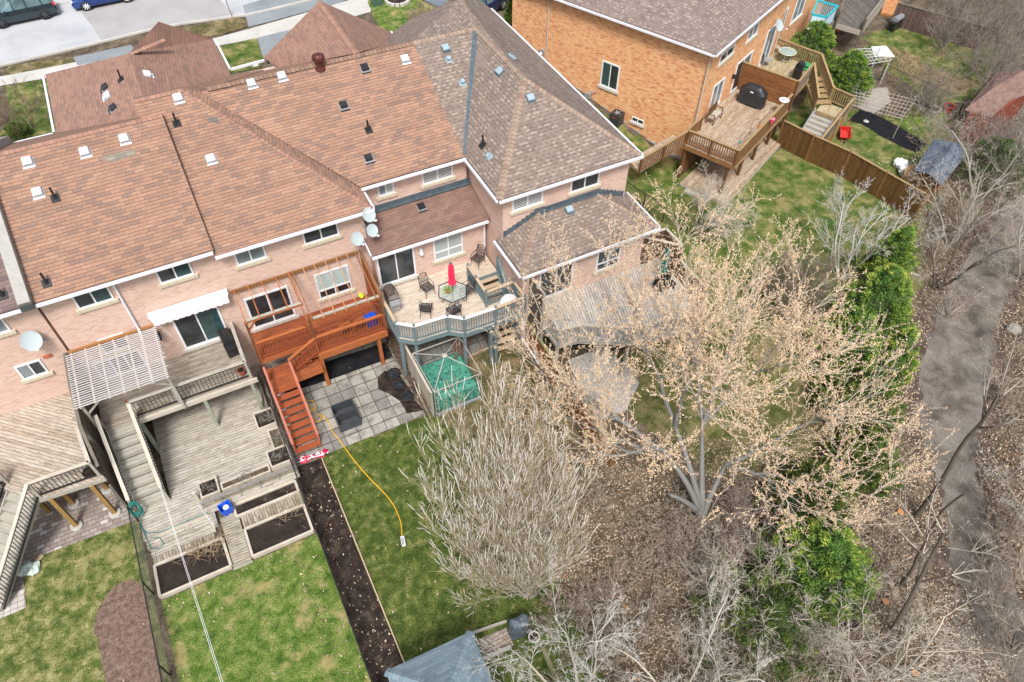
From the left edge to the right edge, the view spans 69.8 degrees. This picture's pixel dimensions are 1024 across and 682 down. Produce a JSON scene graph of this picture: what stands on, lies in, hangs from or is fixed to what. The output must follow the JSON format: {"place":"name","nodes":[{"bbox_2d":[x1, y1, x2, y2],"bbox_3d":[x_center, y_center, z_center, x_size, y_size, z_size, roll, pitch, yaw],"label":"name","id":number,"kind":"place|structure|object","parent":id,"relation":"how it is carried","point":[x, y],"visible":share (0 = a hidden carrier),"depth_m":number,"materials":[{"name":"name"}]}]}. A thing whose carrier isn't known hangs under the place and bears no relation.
{"place":"outdoors","nodes":[
{"label":"outdoors","id":0,"kind":"place"},
{"bbox_2d":[0,79,56,139],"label":"lawn","id":1,"kind":"structure","parent":0,"point":[42,126],"depth_m":45.15,"materials":[{"name":"green plant"}]},
{"bbox_2d":[0,75,52,131],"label":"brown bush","id":2,"kind":"object","parent":1,"relation":"on","point":[20,111],"visible":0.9,"depth_m":42.81,"materials":[{"name":"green plant"}]},
{"bbox_2d":[0,439,135,604],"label":"patio","id":3,"kind":"structure","parent":0,"point":[51,531],"depth_m":30.02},
{"bbox_2d":[63,353,130,509],"bbox_3d":[-16.911,3.829,30.025,0.141,4.950,5.131,-21,53,-18],"label":"privacy screen","id":4,"kind":"object","parent":3,"relation":"on","point":[88,429],"visible":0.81,"depth_m":29.25,"materials":[{"name":"grey wood"}]},
{"bbox_2d":[0,520,170,681],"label":"lawn","id":5,"kind":"structure","parent":0,"point":[68,648],"depth_m":27.70,"materials":[{"name":"green plant"}]},
{"bbox_2d":[93,580,162,681],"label":"bare soil","id":6,"kind":"structure","parent":0,"point":[126,649],"depth_m":27.14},
{"bbox_2d":[0,0,258,63],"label":"road","id":7,"kind":"structure","parent":0,"point":[66,26],"depth_m":51.04,"materials":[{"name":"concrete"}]},
{"bbox_2d":[0,0,58,28],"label":"parked car","id":8,"kind":"object","parent":7,"relation":"on","point":[11,11],"visible":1,"depth_m":51.31,"materials":[{"name":"teal paint"}]},
{"bbox_2d":[81,0,233,39],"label":"road repair","id":9,"kind":"structure","parent":7,"relation":"on","point":[112,19],"depth_m":53.05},
{"bbox_2d":[0,0,370,85],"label":"pavement","id":10,"kind":"structure","parent":0,"point":[355,7],"depth_m":51.51,"materials":[{"name":"concrete"}]},
{"bbox_2d":[183,17,248,36],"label":"lawn","id":11,"kind":"structure","parent":0,"point":[216,27],"depth_m":51.93,"materials":[{"name":"green plant"}]},
{"bbox_2d":[218,38,262,72],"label":"lawn","id":12,"kind":"structure","parent":0,"point":[241,52],"depth_m":49.62,"materials":[{"name":"green plant"}]},
{"bbox_2d":[162,534,370,681],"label":"lawn","id":13,"kind":"structure","parent":0,"point":[243,651],"depth_m":27.47,"materials":[{"name":"green plant"}]},
{"bbox_2d":[243,0,344,26],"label":"driveway","id":14,"kind":"structure","parent":0,"point":[265,17],"depth_m":53.80,"materials":[{"name":"concrete"}]},
{"bbox_2d":[260,337,425,465],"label":"patio","id":15,"kind":"structure","parent":0,"point":[375,406],"depth_m":34.01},
{"bbox_2d":[285,342,391,392],"bbox_3d":[-8.416,1.253,35.411,5.395,0.001,1.193,-18,52,-16],"label":"ground fabric","id":16,"kind":"object","parent":15,"relation":"on","point":[346,364],"visible":0.68,"depth_m":35.57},
{"bbox_2d":[330,398,361,432],"bbox_3d":[-7.528,3.371,33.295,1.000,0.550,1.220,-21,53,-18],"label":"planter frame","id":17,"kind":"object","parent":15,"relation":"on","point":[346,415],"visible":1,"depth_m":33.30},
{"bbox_2d":[297,458,403,681],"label":"garden soil","id":18,"kind":"structure","parent":0,"point":[344,571],"depth_m":28.79,"materials":[{"name":"soil"}]},
{"bbox_2d":[367,0,434,31],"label":"lawn","id":19,"kind":"structure","parent":0,"point":[388,18],"depth_m":53.59,"materials":[{"name":"green plant"}]},
{"bbox_2d":[405,333,487,365],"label":"patio","id":20,"kind":"structure","parent":0,"point":[444,347],"depth_m":36.31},
{"bbox_2d":[323,414,606,681],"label":"lawn","id":21,"kind":"structure","parent":0,"point":[410,602],"depth_m":29.37,"materials":[{"name":"green plant"}]},
{"bbox_2d":[384,630,492,681],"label":"garden gazebo","id":22,"kind":"object","parent":21,"relation":"on","point":[444,662],"visible":1,"depth_m":23.92,"materials":[{"name":"grey"}]},
{"bbox_2d":[399,353,620,619],"bbox_3d":[-0.208,5.343,27.148,7.541,7.703,8.314,-21,53,-18],"label":"willow shrub","id":23,"kind":"object","parent":21,"relation":"on","point":[528,572],"visible":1,"depth_m":26.38,"materials":[{"name":"plant"}]},
{"bbox_2d":[460,552,650,681],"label":"bare tree","id":24,"kind":"object","parent":21,"relation":"on","point":[591,674],"visible":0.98,"depth_m":24.08,"materials":[{"name":"grey plant"}]},
{"bbox_2d":[435,342,579,477],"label":"lawn","id":25,"kind":"structure","parent":0,"point":[512,357],"depth_m":34.07,"materials":[{"name":"green plant"}]},
{"bbox_2d":[419,351,480,415],"bbox_3d":[-2.952,1.874,34.349,2.279,1.061,2.524,-21,53,-18],"label":"covered tub","id":26,"kind":"object","parent":25,"relation":"on","point":[460,371],"visible":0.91,"depth_m":33.93,"materials":[{"name":"teal fabric"}]},
{"bbox_2d":[0,0,1023,681],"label":"ground","id":27,"kind":"structure","parent":0,"point":[846,40],"depth_m":31.28,"materials":[{"name":"soil"}]},
{"bbox_2d":[0,135,96,414],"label":"townhouse","id":28,"kind":"structure","parent":27,"relation":"on","point":[28,378],"depth_m":28.81,"materials":[{"name":"pink brick"}]},
{"bbox_2d":[0,392,120,611],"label":"raised deck","id":29,"kind":"structure","parent":27,"relation":"on","point":[44,455],"depth_m":28.75,"materials":[{"name":"grey wood"}]},
{"bbox_2d":[0,114,257,384],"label":"townhouse","id":30,"kind":"structure","parent":27,"relation":"on","point":[108,232],"depth_m":28.80,"materials":[{"name":"pink brick"}]},
{"bbox_2d":[72,287,119,314],"bbox_3d":[-16.236,-1.668,28.440,1.560,1.050,0.120,-21,53,-18],"label":"window","id":31,"kind":"structure","parent":30,"relation":"in","point":[103,297],"depth_m":28.55,"materials":[{"name":"clear glass"}]},
{"bbox_2d":[155,262,198,288],"bbox_3d":[-13.496,-2.717,29.377,1.560,1.010,0.120,-21,53,-18],"label":"window","id":32,"kind":"structure","parent":30,"relation":"in","point":[184,272],"depth_m":29.47,"materials":[{"name":"clear glass"}]},
{"bbox_2d":[147,288,228,336],"bbox_3d":[-13.455,-1.039,31.052,3.230,1.573,0.402,-21,53,-18],"label":"awning","id":33,"kind":"object","parent":30,"relation":"attached to","point":[159,317],"visible":1,"depth_m":30.51,"materials":[{"name":"white fabric"}]},
{"bbox_2d":[172,306,232,353],"bbox_3d":[-13.520,-0.562,31.942,2.170,2.210,0.120,-21,53,-18],"label":"sliding door","id":34,"kind":"structure","parent":30,"relation":"in","point":[199,330],"depth_m":31.99,"materials":[{"name":"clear glass"}]},
{"bbox_2d":[42,22,230,132],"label":"front wing","id":35,"kind":"structure","parent":27,"relation":"on","point":[160,57],"depth_m":35.03,"materials":[{"name":"tile"}]},
{"bbox_2d":[126,506,170,681],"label":"chain link fence","id":36,"kind":"object","parent":27,"relation":"on","point":[134,524],"visible":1,"depth_m":27.34,"materials":[{"name":"black metal"}]},
{"bbox_2d":[0,0,311,66],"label":"kerb","id":37,"kind":"structure","parent":27,"relation":"on","point":[128,35],"depth_m":51.03,"materials":[{"name":"concrete"}]},
{"bbox_2d":[153,537,232,598],"bbox_3d":[-12.535,8.869,28.824,2.800,0.206,1.480,-21,53,-18],"label":"raised bed","id":38,"kind":"object","parent":27,"relation":"on","point":[171,578],"visible":0.99,"depth_m":28.75,"materials":[{"name":"soil"}]},
{"bbox_2d":[93,322,299,557],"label":"raised deck","id":39,"kind":"structure","parent":27,"relation":"on","point":[212,432],"depth_m":31.18,"materials":[{"name":"grey wood"}]},
{"bbox_2d":[65,324,185,430],"bbox_3d":[-15.721,1.682,30.174,3.650,2.530,3.052,-21,53,-18],"label":"pergola","id":40,"kind":"object","parent":39,"relation":"on","point":[96,401],"visible":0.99,"depth_m":29.23,"materials":[{"name":"grey wood"}]},
{"bbox_2d":[220,513,252,569],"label":"board walk","id":41,"kind":"structure","parent":27,"relation":"on","point":[236,539],"depth_m":29.52,"materials":[{"name":"grey wood"}]},
{"bbox_2d":[133,67,381,367],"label":"townhouse","id":42,"kind":"structure","parent":27,"relation":"on","point":[269,205],"depth_m":30.81,"materials":[{"name":"pink brick"}]},
{"bbox_2d":[243,285,299,332],"bbox_3d":[-10.846,-1.442,33.030,2.190,2.100,0.120,-21,53,-18],"label":"sliding door","id":43,"kind":"structure","parent":42,"relation":"in","point":[275,296],"depth_m":32.96,"materials":[{"name":"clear glass"}]},
{"bbox_2d":[314,265,355,303],"bbox_3d":[-8.182,-2.635,33.734,1.810,1.720,0.120,-21,53,-18],"label":"window","id":44,"kind":"structure","parent":42,"relation":"in","point":[327,281],"depth_m":33.76,"materials":[{"name":"clear glass"}]},
{"bbox_2d":[232,480,299,517],"bbox_3d":[-10.290,6.628,30.761,2.700,0.206,0.660,-21,53,-18],"label":"raised bed","id":45,"kind":"object","parent":27,"relation":"on","point":[260,501],"visible":0.98,"depth_m":30.72,"materials":[{"name":"grey wood"}]},
{"bbox_2d":[241,493,305,527],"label":"board walk","id":46,"kind":"structure","parent":27,"relation":"on","point":[259,515],"depth_m":30.42,"materials":[{"name":"grey wood"}]},
{"bbox_2d":[243,503,314,558],"bbox_3d":[-9.479,7.716,29.855,2.550,0.206,1.400,-21,53,-18],"label":"raised bed","id":47,"kind":"object","parent":27,"relation":"on","point":[267,535],"visible":1,"depth_m":29.81,"materials":[{"name":"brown wood"}]},
{"bbox_2d":[231,0,392,70],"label":"front wing","id":48,"kind":"structure","parent":27,"relation":"on","point":[327,31],"depth_m":36.68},
{"bbox_2d":[251,294,387,455],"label":"raised deck","id":49,"kind":"structure","parent":27,"relation":"on","point":[295,337],"depth_m":33.04,"materials":[{"name":"orange wood"}]},
{"bbox_2d":[230,250,383,362],"bbox_3d":[-8.856,-1.241,32.504,5.772,3.139,2.641,-21,53,-18],"label":"pergola","id":50,"kind":"object","parent":49,"relation":"on","point":[300,303],"visible":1,"depth_m":31.69,"materials":[{"name":"brown wood"}]},
{"bbox_2d":[200,41,489,331],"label":"townhouse","id":51,"kind":"structure","parent":27,"relation":"on","point":[374,124],"depth_m":33.07,"materials":[{"name":"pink brick"}]},
{"bbox_2d":[376,248,419,290],"bbox_3d":[-5.328,-3.420,33.991,2.060,2.100,0.120,-21,53,-18],"label":"sliding door","id":52,"kind":"structure","parent":51,"relation":"in","point":[400,267],"depth_m":34.07,"materials":[{"name":"white glass"}]},
{"bbox_2d":[432,232,465,265],"bbox_3d":[-2.999,-4.456,34.615,1.730,1.650,0.120,-21,53,-18],"label":"window","id":53,"kind":"structure","parent":51,"relation":"in","point":[448,248],"depth_m":34.75,"materials":[{"name":"glass"}]},
{"bbox_2d":[381,256,526,376],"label":"raised deck","id":54,"kind":"structure","parent":27,"relation":"on","point":[407,323],"depth_m":33.96,"materials":[{"name":"paint"}]},
{"bbox_2d":[17,148,1004,680],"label":"leaf litter","id":55,"kind":"object","parent":27,"relation":"on","point":[475,506],"visible":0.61,"depth_m":30.10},
{"bbox_2d":[387,0,660,344],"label":"townhouse","id":56,"kind":"structure","parent":27,"relation":"on","point":[537,134],"depth_m":33.51,"materials":[{"name":"pink brick"}]},
{"bbox_2d":[528,277,545,340],"bbox_3d":[1.080,-0.955,34.334,0.110,4.850,1.390,-21,53,-18],"label":"privacy screen","id":57,"kind":"object","parent":27,"relation":"on","point":[535,306],"visible":0.71,"depth_m":33.48,"materials":[{"name":"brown wood"}]},
{"bbox_2d":[525,320,615,467],"bbox_3d":[2.427,2.194,33.704,0.153,1.880,8.111,-21,53,-18],"label":"board fence","id":58,"kind":"object","parent":27,"relation":"on","point":[540,346],"visible":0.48,"depth_m":33.49,"materials":[{"name":"brown wood"}]},
{"bbox_2d":[543,259,707,375],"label":"raised deck","id":59,"kind":"structure","parent":27,"relation":"on","point":[588,318],"depth_m":34.27,"materials":[{"name":"grey wood"}]},
{"bbox_2d":[639,227,706,302],"bbox_3d":[7.654,-3.182,35.158,1.356,2.650,3.630,-21,53,-18],"label":"privacy screen","id":60,"kind":"object","parent":59,"relation":"attached to","point":[665,232],"visible":0.41,"depth_m":35.48,"materials":[{"name":"brown wood"}]},
{"bbox_2d":[512,0,789,158],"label":"brick house","id":61,"kind":"structure","parent":27,"relation":"on","point":[656,71],"depth_m":44.50,"materials":[{"name":"orange"}]},
{"bbox_2d":[577,564,779,681],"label":"bare tree","id":62,"kind":"object","parent":27,"relation":"on","point":[702,627],"visible":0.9,"depth_m":25.25,"materials":[{"name":"grey plant"}]},
{"bbox_2d":[476,166,958,546],"bbox_3d":[7.082,0.535,28.530,17.631,12.121,13.488,7,50,5],"label":"budding tree","id":63,"kind":"object","parent":27,"relation":"on","point":[699,502],"visible":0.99,"depth_m":26.49,"materials":[{"name":"beige plant"}]},
{"bbox_2d":[656,507,830,681],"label":"curly shrub","id":64,"kind":"object","parent":27,"relation":"on","point":[724,566],"visible":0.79,"depth_m":26.16,"materials":[{"name":"beige plant"}]},
{"bbox_2d":[706,475,794,572],"bbox_3d":[9.789,7.240,29.293,4.246,2.333,3.893,-21,53,-18],"label":"shrub","id":65,"kind":"object","parent":27,"relation":"on","point":[737,511],"visible":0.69,"depth_m":29.24,"materials":[{"name":"grey plant"}]},
{"bbox_2d":[688,553,845,681],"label":"cedar tree","id":66,"kind":"object","parent":27,"relation":"on","point":[779,603],"visible":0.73,"depth_m":26.01,"materials":[{"name":"green plant"}]},
{"bbox_2d":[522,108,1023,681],"bbox_3d":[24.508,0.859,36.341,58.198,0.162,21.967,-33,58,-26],"label":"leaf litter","id":67,"kind":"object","parent":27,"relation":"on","point":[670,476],"visible":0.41,"depth_m":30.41,"materials":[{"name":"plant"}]},
{"bbox_2d":[523,86,1023,681],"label":"undergrowth","id":68,"kind":"object","parent":27,"relation":"on","point":[687,548],"visible":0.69,"depth_m":28.58,"materials":[{"name":"plant"}]},
{"bbox_2d":[736,37,854,141],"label":"raised deck","id":69,"kind":"structure","parent":27,"relation":"on","point":[826,119],"depth_m":47.74,"materials":[{"name":"brown wood"}]},
{"bbox_2d":[775,0,823,52],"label":"brick house","id":70,"kind":"structure","parent":27,"relation":"on","point":[797,17],"depth_m":53.77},
{"bbox_2d":[752,453,860,540],"bbox_3d":[12.049,6.136,29.696,4.019,3.072,4.335,-21,53,-18],"label":"cedar tree","id":71,"kind":"object","parent":27,"relation":"on","point":[807,468],"visible":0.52,"depth_m":29.47,"materials":[{"name":"green plant"}]},
{"bbox_2d":[777,20,841,88],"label":"cedar hedge","id":72,"kind":"object","parent":27,"relation":"on","point":[819,30],"visible":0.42,"depth_m":49.87,"materials":[{"name":"green plant"}]},
{"bbox_2d":[741,515,881,643],"bbox_3d":[11.496,8.229,27.264,5.146,4.066,4.863,-21,53,-18],"label":"cedar tree","id":73,"kind":"object","parent":27,"relation":"on","point":[836,548],"visible":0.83,"depth_m":26.61,"materials":[{"name":"green plant"}]},
{"bbox_2d":[818,49,874,106],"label":"cedar hedge","id":74,"kind":"object","parent":27,"relation":"on","point":[852,60],"visible":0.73,"depth_m":49.10,"materials":[{"name":"green plant"}]},
{"bbox_2d":[776,119,927,219],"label":"board fence","id":75,"kind":"object","parent":27,"relation":"on","point":[888,187],"visible":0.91,"depth_m":44.80,"materials":[{"name":"brown wood"}]},
{"bbox_2d":[826,0,884,48],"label":"raised deck","id":76,"kind":"structure","parent":27,"relation":"on","point":[856,17],"depth_m":54.32,"materials":[{"name":"grey wood"}]},
{"bbox_2d":[815,427,905,500],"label":"cedar tree","id":77,"kind":"object","parent":27,"relation":"on","point":[878,477],"visible":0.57,"depth_m":30.51,"materials":[{"name":"green plant"}]},
{"bbox_2d":[866,327,919,386],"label":"cedar tree","id":78,"kind":"object","parent":27,"relation":"on","point":[910,333],"visible":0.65,"depth_m":33.63,"materials":[{"name":"green plant"}]},
{"bbox_2d":[781,565,1006,681],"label":"curly shrub","id":79,"kind":"object","parent":27,"relation":"on","point":[843,643],"visible":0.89,"depth_m":25.67,"materials":[{"name":"grey plant"}]},
{"bbox_2d":[801,587,1016,681],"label":"bare tree","id":80,"kind":"object","parent":27,"relation":"on","point":[895,678],"visible":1,"depth_m":23.22,"materials":[{"name":"grey plant"}]},
{"bbox_2d":[911,139,967,205],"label":"garden shed","id":81,"kind":"structure","parent":27,"relation":"on","point":[939,149],"depth_m":43.42,"materials":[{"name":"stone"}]},
{"bbox_2d":[889,2,990,48],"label":"board fence","id":82,"kind":"object","parent":27,"relation":"on","point":[915,14],"visible":0.66,"depth_m":56.86,"materials":[{"name":"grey wood"}]},
{"bbox_2d":[872,488,1012,660],"bbox_3d":[13.004,7.615,24.338,3.417,9.494,2.219,24,53,18],"label":"bare tree","id":83,"kind":"object","parent":27,"relation":"on","point":[906,605],"visible":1,"depth_m":23.18,"materials":[{"name":"grey plant"}]},
{"bbox_2d":[893,0,1023,176],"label":"thicket","id":84,"kind":"object","parent":27,"relation":"on","point":[1013,44],"visible":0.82,"depth_m":51.91,"materials":[{"name":"plant"}]},
{"bbox_2d":[900,155,1023,245],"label":"bare tree","id":85,"kind":"object","parent":27,"relation":"on","point":[974,199],"visible":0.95,"depth_m":40.30,"materials":[{"name":"grey plant"}]},
{"bbox_2d":[902,173,1023,681],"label":"trail edge","id":86,"kind":"object","parent":27,"relation":"on","point":[941,557],"visible":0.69,"depth_m":33.30,"materials":[{"name":"soil"}]},
{"bbox_2d":[905,180,1023,290],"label":"bare tree","id":87,"kind":"object","parent":27,"relation":"on","point":[938,288],"visible":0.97,"depth_m":37.73,"materials":[{"name":"grey plant"}]},
{"bbox_2d":[913,326,1023,518],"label":"bare tree","id":88,"kind":"object","parent":27,"relation":"on","point":[921,509],"visible":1,"depth_m":25.87,"materials":[{"name":"brown plant"}]},
{"bbox_2d":[913,185,1023,681],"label":"trail","id":89,"kind":"object","parent":27,"relation":"on","point":[948,389],"visible":0.73,"depth_m":34.10,"materials":[{"name":"gravel"}]},
{"bbox_2d":[915,102,1023,205],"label":"bare tree","id":90,"kind":"object","parent":27,"relation":"on","point":[969,166],"visible":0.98,"depth_m":42.33,"materials":[{"name":"grey plant"}]},
{"bbox_2d":[955,136,1023,200],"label":"bare shrub","id":91,"kind":"object","parent":27,"relation":"on","point":[1004,144],"visible":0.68,"depth_m":44.05,"materials":[{"name":"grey plant"}]},
{"bbox_2d":[957,70,1023,142],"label":"garden shed","id":92,"kind":"structure","parent":27,"relation":"on","point":[996,92],"depth_m":47.95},
{"bbox_2d":[567,346,638,418],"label":"patio","id":93,"kind":"structure","parent":0,"point":[587,363],"depth_m":35.27,"materials":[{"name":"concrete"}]},
{"bbox_2d":[617,289,867,478],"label":"lawn","id":94,"kind":"structure","parent":0,"point":[776,414],"depth_m":34.44,"materials":[{"name":"green plant"}]},
{"bbox_2d":[747,241,860,328],"bbox_3d":[14.317,-2.802,36.669,5.316,4.166,4.597,31,56,23],"label":"brown bush","id":95,"kind":"object","parent":94,"relation":"on","point":[820,279],"visible":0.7,"depth_m":36.17,"materials":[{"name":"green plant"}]},
{"bbox_2d":[793,306,887,390],"bbox_3d":[15.667,0.036,34.157,4.213,4.242,4.023,-21,53,-18],"label":"cedar tree","id":96,"kind":"object","parent":94,"relation":"on","point":[855,316],"visible":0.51,"depth_m":33.46,"materials":[{"name":"green plant"}]},
{"bbox_2d":[809,362,907,447],"bbox_3d":[15.692,2.400,32.654,4.254,3.483,4.614,11,50,8],"label":"cedar tree","id":97,"kind":"object","parent":94,"relation":"on","point":[888,394],"visible":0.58,"depth_m":32.13,"materials":[{"name":"green plant"}]},
{"bbox_2d":[820,262,919,364],"bbox_3d":[17.206,-1.637,34.918,4.446,5.284,4.960,7,50,5],"label":"cedar tree","id":98,"kind":"object","parent":94,"relation":"on","point":[890,280],"visible":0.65,"depth_m":33.85,"materials":[{"name":"green plant"}]},
{"bbox_2d":[595,107,924,314],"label":"lawn","id":99,"kind":"structure","parent":0,"point":[799,184],"depth_m":43.33,"materials":[{"name":"green plant"}]},
{"bbox_2d":[629,89,793,193],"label":"raised deck","id":100,"kind":"structure","parent":99,"relation":"on","point":[717,142],"depth_m":43.95,"materials":[{"name":"brown wood"}]},
{"bbox_2d":[737,61,799,119],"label":"privacy screen","id":101,"kind":"object","parent":100,"relation":"on","point":[776,85],"visible":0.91,"depth_m":45.91,"materials":[{"name":"brown wood"}]},
{"bbox_2d":[688,159,760,247],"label":"bare tree","id":102,"kind":"object","parent":99,"relation":"on","point":[721,211],"visible":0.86,"depth_m":41.06,"materials":[{"name":"grey plant"}]},
{"bbox_2d":[679,137,779,205],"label":"ground deck","id":103,"kind":"structure","parent":99,"relation":"on","point":[750,168],"depth_m":45.33,"materials":[{"name":"grey wood"}]},
{"bbox_2d":[801,166,946,280],"bbox_3d":[17.884,-5.418,38.029,6.514,5.611,5.614,-12,51,-11],"label":"bare tree","id":104,"kind":"object","parent":99,"relation":"on","point":[840,226],"visible":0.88,"depth_m":38.05,"materials":[{"name":"white plant"}]},
{"bbox_2d":[848,224,918,299],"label":"cedar tree","id":105,"kind":"object","parent":99,"relation":"on","point":[896,238],"visible":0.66,"depth_m":36.62,"materials":[{"name":"green plant"}]},
{"bbox_2d":[770,96,947,209],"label":"lawn","id":106,"kind":"structure","parent":0,"point":[863,139],"depth_m":48.13,"materials":[{"name":"green plant"}]},
{"bbox_2d":[848,110,927,151],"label":"fabric strip","id":107,"kind":"object","parent":106,"relation":"on","point":[882,127],"visible":0.94,"depth_m":49.00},
{"bbox_2d":[900,106,952,142],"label":"lawn","id":108,"kind":"structure","parent":0,"point":[917,120],"depth_m":49.59,"materials":[{"name":"green plant"}]},
{"bbox_2d":[860,16,998,103],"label":"lawn","id":109,"kind":"structure","parent":0,"point":[914,42],"depth_m":55.91,"materials":[{"name":"green plant"}]},
{"bbox_2d":[882,47,981,94],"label":"lawn","id":110,"kind":"structure","parent":0,"point":[969,79],"depth_m":53.83,"materials":[{"name":"green plant"}]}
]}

